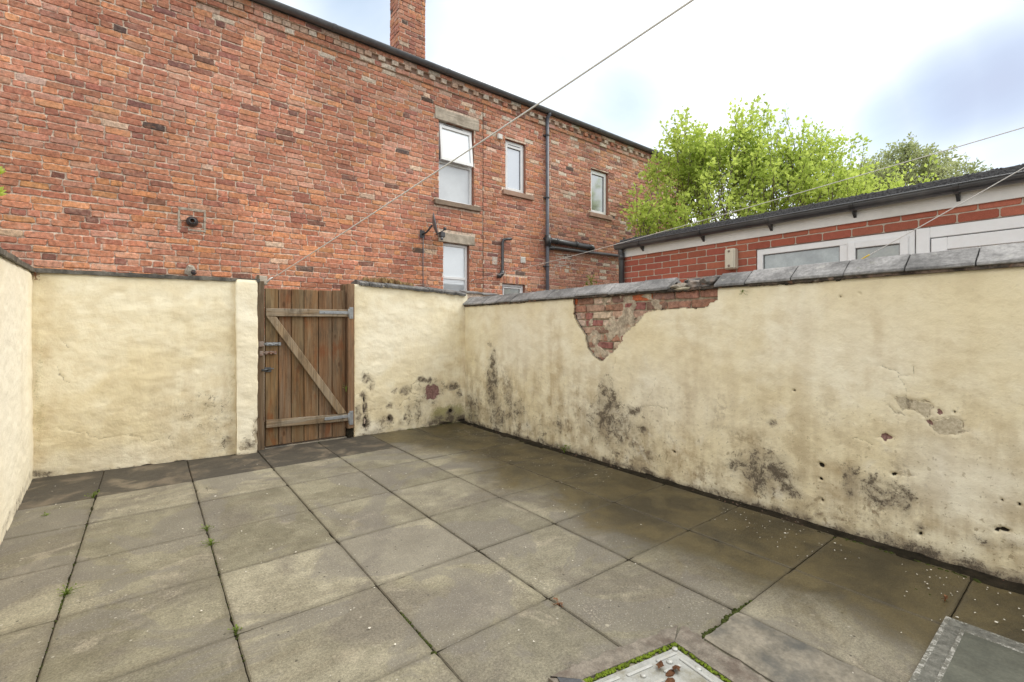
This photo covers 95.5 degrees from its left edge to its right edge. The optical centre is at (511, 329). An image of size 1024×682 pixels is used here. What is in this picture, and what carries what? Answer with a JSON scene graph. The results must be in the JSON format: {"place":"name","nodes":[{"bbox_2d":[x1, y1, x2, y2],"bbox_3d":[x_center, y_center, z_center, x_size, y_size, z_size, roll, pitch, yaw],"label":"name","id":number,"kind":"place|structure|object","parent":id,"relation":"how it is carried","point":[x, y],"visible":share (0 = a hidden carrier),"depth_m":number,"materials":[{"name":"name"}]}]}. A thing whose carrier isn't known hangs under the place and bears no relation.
{"place":"outdoors","nodes":[
{"label":"outdoors","id":0,"kind":"place"},
{"bbox_2d":[0,421,1023,681],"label":"patio paving","id":1,"kind":"structure","parent":0,"point":[306,598],"depth_m":2.42,"materials":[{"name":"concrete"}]},
{"bbox_2d":[57,583,80,595],"bbox_3d":[-2.136,1.260,2.232,0.110,0.041,0.091,0,0,11],"label":"weed","id":2,"kind":"object","parent":1,"relation":"on","point":[67,592],"visible":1,"depth_m":2.23,"materials":[{"name":"green plant"}]},
{"bbox_2d":[85,489,99,497],"bbox_3d":[-3.164,1.248,3.507,0.087,0.066,0.071,0,0,-18],"label":"weed","id":3,"kind":"object","parent":1,"relation":"on","point":[94,493],"visible":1,"depth_m":3.51,"materials":[{"name":"green plant"}]},
{"bbox_2d":[201,538,219,544],"bbox_3d":[-1.778,1.260,2.731,0.092,0.042,0.074,0,0,29],"label":"weed","id":4,"kind":"object","parent":1,"relation":"on","point":[210,541],"visible":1,"depth_m":2.74,"materials":[{"name":"green plant"}]},
{"bbox_2d":[228,624,241,633],"bbox_3d":[-1.161,1.264,1.956,0.055,0.034,0.044,0,0,24],"label":"weed","id":5,"kind":"object","parent":1,"relation":"on","point":[236,630],"visible":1,"depth_m":1.95,"materials":[{"name":"green plant"}]},
{"bbox_2d":[257,275,263,451],"bbox_3d":[-2.657,0.362,4.901,0.073,1.855,0.122,0,0,-38],"label":"gate post","id":6,"kind":"object","parent":1,"relation":"on","point":[260,376],"visible":0.82,"depth_m":4.87,"materials":[{"name":"wood"}]},
{"bbox_2d":[267,0,693,282],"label":"clothesline","id":7,"kind":"object","parent":6,"relation":"attached to","point":[629,42],"visible":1,"depth_m":2.31,"materials":[{"name":"grey"}]},
{"bbox_2d":[264,436,346,448],"bbox_3d":[-2.308,1.289,5.218,0.866,0.064,0.132,0,0,-38],"label":"threshold","id":8,"kind":"object","parent":1,"relation":"on","point":[304,442],"visible":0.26,"depth_m":5.18,"materials":[{"name":"concrete"}]},
{"bbox_2d":[340,283,353,437],"bbox_3d":[-1.947,0.380,5.513,0.107,1.820,0.230,0,0,-38],"label":"gate post","id":9,"kind":"object","parent":1,"relation":"on","point":[348,288],"visible":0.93,"depth_m":5.42,"materials":[{"name":"wood"}]},
{"bbox_2d":[261,288,352,445],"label":"timber gate","id":10,"kind":"structure","parent":9,"relation":"attached to","point":[304,354],"depth_m":5.15,"materials":[{"name":"wood"}]},
{"bbox_2d":[36,422,981,676],"bbox_3d":[-0.618,1.274,3.236,3.685,0.024,5.083,0,0,-38],"label":"moss","id":11,"kind":"object","parent":1,"relation":"on","point":[724,620],"visible":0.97,"depth_m":2.09,"materials":[{"name":"green plant"}]},
{"bbox_2d":[55,432,1023,675],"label":"petal litter","id":12,"kind":"object","parent":1,"relation":"on","point":[635,563],"visible":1,"depth_m":2.56,"materials":[{"name":"beige plant"}]},
{"bbox_2d":[552,597,562,606],"bbox_3d":[0.213,1.265,2.147,0.051,0.032,0.069,0,0,10],"label":"weed","id":13,"kind":"object","parent":1,"relation":"on","point":[558,603],"visible":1,"depth_m":2.15,"materials":[{"name":"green plant"}]},
{"bbox_2d":[548,625,767,681],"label":"inspection cover","id":14,"kind":"object","parent":1,"relation":"on","point":[709,657],"visible":1,"depth_m":1.75,"materials":[{"name":"concrete"}]},
{"bbox_2d":[656,660,663,668],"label":"dead leaf","id":15,"kind":"object","parent":14,"relation":"on","point":[659,664],"visible":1,"depth_m":1.73,"materials":[{"name":"brown plant"}]},
{"bbox_2d":[672,665,680,670],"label":"dead leaf","id":16,"kind":"object","parent":14,"relation":"on","point":[674,667],"visible":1,"depth_m":1.72,"materials":[{"name":"brown plant"}]},
{"bbox_2d":[471,425,854,539],"bbox_3d":[0.985,1.276,4.199,0.173,0.012,5.191,0,0,-38],"label":"wall foot debris","id":17,"kind":"object","parent":1,"relation":"on","point":[692,490],"depth_m":3.42,"materials":[{"name":"red soil"}]},
{"bbox_2d":[704,612,883,681],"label":"concrete infill","id":18,"kind":"object","parent":1,"relation":"on","point":[766,652],"visible":0.87,"depth_m":1.80,"materials":[{"name":"grey concrete"}]},
{"bbox_2d":[909,616,1023,681],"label":"concrete pad","id":19,"kind":"object","parent":1,"relation":"on","point":[958,651],"visible":1,"depth_m":1.77,"materials":[{"name":"grey concrete"}]},
{"bbox_2d":[276,0,1023,223],"label":"sky","id":20,"kind":"structure","parent":0,"point":[946,73],"materials":[{"name":"white"}]},
{"bbox_2d":[862,167,1023,258],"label":"clothesline","id":21,"kind":"object","parent":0,"point":[943,213],"visible":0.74,"depth_m":3.20,"materials":[{"name":"grey"}]},
{"label":"ground","id":22,"kind":"structure","parent":0,"visible":0},
{"bbox_2d":[0,166,6,195],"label":"leafy shrub","id":23,"kind":"object","parent":22,"relation":"on","point":[2,191],"visible":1,"depth_m":4.05,"materials":[{"name":"green plant"}]},
{"bbox_2d":[0,247,35,544],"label":"yard wall","id":24,"kind":"structure","parent":22,"relation":"on","point":[16,414],"depth_m":3.17,"materials":[{"name":"cream painted render"}]},
{"bbox_2d":[31,268,259,478],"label":"yard wall","id":25,"kind":"structure","parent":22,"relation":"on","point":[133,369],"depth_m":4.32,"materials":[{"name":"cream painted render"}]},
{"bbox_2d":[255,275,266,285],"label":"stone block","id":26,"kind":"structure","parent":25,"relation":"on","point":[263,278],"depth_m":4.99,"materials":[{"name":"stone"}]},
{"bbox_2d":[0,0,686,421],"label":"brick house","id":27,"kind":"structure","parent":22,"relation":"on","point":[238,138],"depth_m":6.49,"materials":[{"name":"brick"}]},
{"bbox_2d":[420,212,446,237],"bbox_3d":[-1.298,-1.719,7.723,0.262,0.393,0.439,0,0,-44],"label":"satellite dish","id":28,"kind":"object","parent":27,"relation":"attached to","point":[423,232],"visible":1,"depth_m":7.66,"materials":[{"name":"grey metal"}]},
{"bbox_2d":[439,232,444,239],"bbox_3d":[-1.207,-1.586,7.967,0.090,0.147,0.129,0,0,-38],"label":"security light","id":29,"kind":"object","parent":27,"relation":"attached to","point":[441,235],"visible":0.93,"depth_m":7.92,"materials":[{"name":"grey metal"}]},
{"bbox_2d":[438,232,474,290],"bbox_3d":[-1.010,-0.807,8.288,0.748,1.750,0.144,0,0,-38],"label":"window","id":30,"kind":"structure","parent":27,"relation":"in","point":[454,255],"depth_m":8.31,"materials":[{"name":"white plastic"}]},
{"bbox_2d":[434,106,480,211],"bbox_3d":[-0.987,-2.980,8.282,0.949,1.674,0.182,0,0,-38],"label":"window","id":31,"kind":"structure","parent":27,"relation":"in","point":[455,179],"depth_m":8.28,"materials":[{"name":"white plastic"}]},
{"bbox_2d":[502,284,522,294],"bbox_3d":[-0.017,-0.550,9.108,0.558,0.637,0.070,0,0,-38],"label":"window","id":32,"kind":"structure","parent":27,"relation":"in","point":[507,289],"depth_m":9.09,"materials":[{"name":"white plastic"}]},
{"bbox_2d":[502,140,533,200],"bbox_3d":[0.092,-3.111,9.122,0.763,1.086,0.182,0,0,-38],"label":"window","id":33,"kind":"structure","parent":27,"relation":"in","point":[513,151],"depth_m":9.12,"materials":[{"name":"white plastic"}]},
{"bbox_2d":[588,170,612,220],"bbox_3d":[1.977,-3.051,10.592,0.763,1.086,0.182,0,0,-38],"label":"window","id":34,"kind":"structure","parent":27,"relation":"in","point":[598,180],"depth_m":10.63,"materials":[{"name":"white plastic"}]},
{"bbox_2d":[471,127,1023,280],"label":"clothesline","id":35,"kind":"object","parent":27,"relation":"attached to","point":[794,194],"visible":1,"depth_m":3.52,"materials":[{"name":"grey"}]},
{"bbox_2d":[350,280,502,436],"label":"yard wall","id":36,"kind":"structure","parent":22,"relation":"on","point":[409,357],"depth_m":5.89,"materials":[{"name":"cream painted render"},{"name":"grey tile"},{"name":"rough slate"}]},
{"bbox_2d":[357,277,413,285],"bbox_3d":[-1.584,-0.601,5.870,0.706,0.100,0.209,0,0,-38],"label":"dry plant","id":37,"kind":"object","parent":36,"relation":"on","point":[386,280],"visible":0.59,"depth_m":5.81,"materials":[{"name":"beige plant"}]},
{"bbox_2d":[586,275,596,285],"bbox_3d":[1.032,-0.569,6.073,0.152,0.299,0.153,0,0,20],"label":"weed","id":38,"kind":"object","parent":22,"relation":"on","point":[591,283],"visible":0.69,"depth_m":6.06,"materials":[{"name":"green plant"}]},
{"bbox_2d":[463,242,1023,583],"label":"yard wall","id":39,"kind":"structure","parent":22,"relation":"on","point":[879,399],"depth_m":3.08,"materials":[{"name":"cream painted render"},{"name":"red brick"},{"name":"grey stone coping"}]},
{"bbox_2d":[619,93,940,236],"bbox_3d":[5.372,-1.733,9.375,7.172,6.213,2.776,0,0,-7],"label":"leafy tree","id":40,"kind":"object","parent":22,"relation":"on","point":[746,166],"visible":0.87,"depth_m":8.97,"materials":[{"name":"green plant"}]},
{"bbox_2d":[613,163,1023,282],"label":"brick extension","id":41,"kind":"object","parent":22,"relation":"on","point":[861,226],"visible":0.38,"depth_m":4.06,"materials":[{"name":"brick"}]},
{"bbox_2d":[725,248,737,269],"bbox_3d":[2.294,-0.733,4.869,0.103,0.215,0.110,0,0,-38],"label":"junction box","id":42,"kind":"object","parent":41,"relation":"attached to","point":[731,258],"visible":1,"depth_m":4.83,"materials":[{"name":"beige plastic"}]},
{"bbox_2d":[757,230,914,269],"bbox_3d":[2.884,-0.276,4.246,0.081,1.053,1.238,0,0,-38],"label":"window","id":43,"kind":"structure","parent":41,"relation":"in","point":[846,249],"depth_m":4.17,"materials":[{"name":"white plastic"}]},
{"bbox_2d":[916,215,1023,253],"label":"door","id":44,"kind":"structure","parent":41,"relation":"in","point":[1007,230],"depth_m":3.48,"materials":[{"name":"white plastic"}]},
{"bbox_2d":[839,132,992,190],"bbox_3d":[11.708,-2.340,13.991,5.573,7.427,3.696,0,0,-38],"label":"leafy tree","id":45,"kind":"object","parent":22,"relation":"on","point":[945,170],"visible":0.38,"depth_m":13.88,"materials":[{"name":"green plant"}]}
]}

